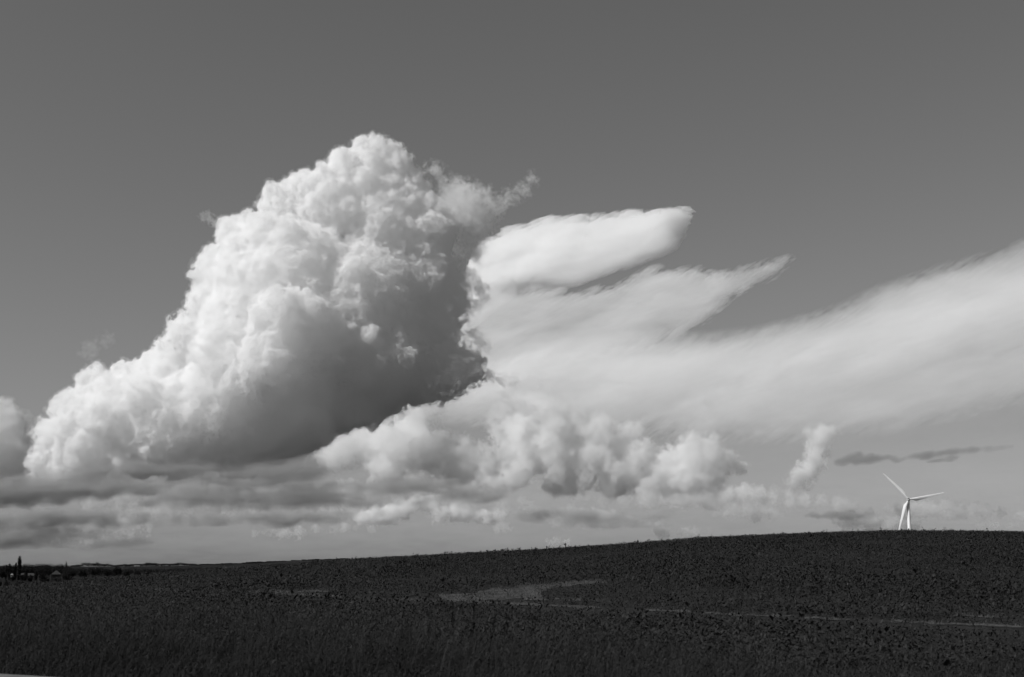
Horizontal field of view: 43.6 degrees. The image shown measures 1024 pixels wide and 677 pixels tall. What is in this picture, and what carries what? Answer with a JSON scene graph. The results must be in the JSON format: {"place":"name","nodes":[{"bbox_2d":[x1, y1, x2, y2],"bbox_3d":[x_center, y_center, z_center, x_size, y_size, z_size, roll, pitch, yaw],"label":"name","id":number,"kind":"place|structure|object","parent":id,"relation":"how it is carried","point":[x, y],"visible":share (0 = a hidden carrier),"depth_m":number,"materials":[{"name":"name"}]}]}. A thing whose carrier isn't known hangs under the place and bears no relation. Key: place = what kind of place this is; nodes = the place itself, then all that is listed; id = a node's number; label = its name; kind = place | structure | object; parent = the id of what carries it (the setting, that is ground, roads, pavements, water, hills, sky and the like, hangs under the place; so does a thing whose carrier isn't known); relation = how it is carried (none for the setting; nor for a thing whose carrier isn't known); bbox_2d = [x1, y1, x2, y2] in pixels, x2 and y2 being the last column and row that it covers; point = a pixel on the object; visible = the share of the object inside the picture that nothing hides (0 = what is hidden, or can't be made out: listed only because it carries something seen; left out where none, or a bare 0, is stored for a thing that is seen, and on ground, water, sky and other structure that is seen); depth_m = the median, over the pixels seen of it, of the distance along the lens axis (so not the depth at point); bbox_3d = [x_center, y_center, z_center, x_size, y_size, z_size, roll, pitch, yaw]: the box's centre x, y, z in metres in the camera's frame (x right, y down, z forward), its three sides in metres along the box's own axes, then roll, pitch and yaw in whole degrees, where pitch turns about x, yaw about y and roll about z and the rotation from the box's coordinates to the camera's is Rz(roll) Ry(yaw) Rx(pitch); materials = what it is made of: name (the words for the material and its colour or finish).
{"place":"outdoors","nodes":[
{"label":"outdoors","id":0,"kind":"place"},
{"bbox_2d":[0,674,47,676],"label":"road","id":1,"kind":"structure","parent":0,"point":[6,675],"depth_m":18.67,"materials":[{"name":"grey asphalt"}]},
{"bbox_2d":[0,533,1023,676],"bbox_3d":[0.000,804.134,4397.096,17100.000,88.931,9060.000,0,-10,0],"label":"ground","id":2,"kind":"structure","parent":0,"point":[875,619],"depth_m":41.20,"materials":[{"name":"black plant"}]},
{"bbox_2d":[0,570,5,580],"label":"round tree","id":3,"kind":"object","parent":2,"relation":"on","point":[2,574],"visible":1,"depth_m":943.36,"materials":[{"name":"black plant"}]},
{"bbox_2d":[4,565,7,579],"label":"poplar tree","id":4,"kind":"object","parent":2,"relation":"on","point":[6,569],"visible":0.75,"depth_m":995.36,"materials":[{"name":"black plant"}]},
{"bbox_2d":[7,564,10,579],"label":"poplar tree","id":5,"kind":"object","parent":2,"relation":"on","point":[9,572],"visible":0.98,"depth_m":987.06,"materials":[{"name":"black plant"}]},
{"bbox_2d":[13,562,16,579],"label":"poplar tree","id":6,"kind":"object","parent":2,"relation":"on","point":[15,571],"visible":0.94,"depth_m":989.49,"materials":[{"name":"black plant"}]},
{"bbox_2d":[16,556,21,579],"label":"poplar tree","id":7,"kind":"object","parent":2,"relation":"on","point":[18,574],"visible":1,"depth_m":983.66,"materials":[{"name":"black plant"}]},
{"bbox_2d":[19,573,34,579],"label":"long barn","id":8,"kind":"structure","parent":2,"relation":"on","point":[29,574],"depth_m":1001.09,"materials":[{"name":"tile"}]},
{"bbox_2d":[34,569,37,580],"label":"poplar tree","id":9,"kind":"object","parent":2,"relation":"on","point":[35,576],"visible":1,"depth_m":953.37,"materials":[{"name":"black plant"}]},
{"bbox_2d":[37,567,44,574],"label":"hedge tree","id":10,"kind":"object","parent":2,"relation":"on","point":[41,571],"visible":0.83,"depth_m":1269.60,"materials":[{"name":"black plant"}]},
{"bbox_2d":[38,573,45,581],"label":"round tree","id":11,"kind":"object","parent":2,"relation":"on","point":[42,576],"visible":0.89,"depth_m":918.58,"materials":[{"name":"black plant"}]},
{"bbox_2d":[47,567,54,576],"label":"hedge tree","id":12,"kind":"object","parent":2,"relation":"on","point":[50,571],"visible":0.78,"depth_m":1277.93,"materials":[{"name":"black plant"}]},
{"bbox_2d":[51,569,60,580],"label":"farm house","id":13,"kind":"structure","parent":2,"relation":"on","point":[56,573],"depth_m":960.63,"materials":[{"name":"tile"}]},
{"bbox_2d":[61,572,70,579],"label":"round tree","id":14,"kind":"object","parent":2,"relation":"on","point":[65,575],"visible":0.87,"depth_m":913.86,"materials":[{"name":"black plant"}]},
{"bbox_2d":[68,569,76,577],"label":"round tree","id":15,"kind":"object","parent":2,"relation":"on","point":[72,572],"visible":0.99,"depth_m":1011.76,"materials":[{"name":"black plant"}]},
{"bbox_2d":[77,569,87,576],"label":"round tree","id":16,"kind":"object","parent":2,"relation":"on","point":[82,573],"visible":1,"depth_m":1023.75,"materials":[{"name":"black plant"}]},
{"bbox_2d":[87,567,102,576],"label":"round tree","id":17,"kind":"object","parent":2,"relation":"on","point":[95,571],"visible":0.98,"depth_m":1035.71,"materials":[{"name":"black plant"}]},
{"bbox_2d":[102,569,110,575],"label":"round tree","id":18,"kind":"object","parent":2,"relation":"on","point":[106,572],"visible":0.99,"depth_m":1012.59,"materials":[{"name":"black plant"}]},
{"bbox_2d":[113,566,121,574],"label":"round tree","id":19,"kind":"object","parent":2,"relation":"on","point":[116,571],"visible":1,"depth_m":1023.89,"materials":[{"name":"black plant"}]},
{"bbox_2d":[122,570,130,575],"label":"round tree","id":20,"kind":"object","parent":2,"relation":"on","point":[127,572],"visible":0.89,"depth_m":1035.63,"materials":[{"name":"black plant"}]},
{"bbox_2d":[450,612,454,635],"bbox_3d":[-0.972,4.929,20.950,0.086,0.950,0.079,0,-10,0],"label":"weed stalk","id":21,"kind":"object","parent":2,"relation":"on","point":[452,619],"visible":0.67,"depth_m":20.98,"materials":[{"name":"black plant"}]},
{"bbox_2d":[470,600,474,656],"bbox_3d":[-0.615,4.666,20.004,0.087,1.132,0.103,0,-10,0],"label":"weed stalk","id":22,"kind":"object","parent":2,"relation":"on","point":[472,623],"visible":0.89,"depth_m":20.03,"materials":[{"name":"black plant"}]},
{"bbox_2d":[489,615,495,646],"bbox_3d":[-0.319,4.857,20.400,0.078,0.897,0.174,6,-12,-32],"label":"weed stalk","id":23,"kind":"object","parent":2,"relation":"on","point":[494,618],"visible":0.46,"depth_m":20.41,"materials":[{"name":"black plant"}]},
{"bbox_2d":[505,612,508,646],"bbox_3d":[-0.088,5.042,21.442,0.082,0.906,0.087,4,-11,-23],"label":"weed stalk","id":24,"kind":"object","parent":2,"relation":"on","point":[507,626],"visible":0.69,"depth_m":21.46,"materials":[{"name":"black plant"}]},
{"bbox_2d":[0,526,1023,672],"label":"crop plants","id":25,"kind":"object","parent":2,"relation":"on","point":[257,583],"visible":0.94,"depth_m":46.52,"materials":[{"name":"black plant"}]},
{"bbox_2d":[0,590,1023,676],"bbox_3d":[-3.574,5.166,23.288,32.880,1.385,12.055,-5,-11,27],"label":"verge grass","id":26,"kind":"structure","parent":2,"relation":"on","point":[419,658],"depth_m":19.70,"materials":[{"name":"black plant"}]},
{"bbox_2d":[0,588,1023,676],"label":"tall grass","id":27,"kind":"structure","parent":2,"relation":"on","point":[405,617],"depth_m":19.95,"materials":[{"name":"black plant"}]},
{"bbox_2d":[50,579,1023,626],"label":"stubble","id":28,"kind":"object","parent":2,"relation":"on","point":[496,594],"visible":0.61,"depth_m":42.85,"materials":[{"name":"grey plant"}]},
{"bbox_2d":[883,473,943,529],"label":"wind turbine","id":29,"kind":"object","parent":2,"relation":"on","point":[907,503],"visible":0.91,"depth_m":1091.39,"materials":[{"name":"white paint"}]},
{"bbox_2d":[0,0,1023,566],"label":"sky","id":30,"kind":"structure","parent":0,"point":[280,280],"materials":[{"name":"grey"}]},
{"bbox_2d":[439,580,608,601],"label":"bare ground","id":31,"kind":"structure","parent":0,"point":[495,597],"depth_m":43.93,"materials":[{"name":"soil"}]},
{"bbox_2d":[60,588,1023,626],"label":"dirt track","id":32,"kind":"structure","parent":0,"point":[834,618],"depth_m":34.24,"materials":[{"name":"soil"}]}
]}

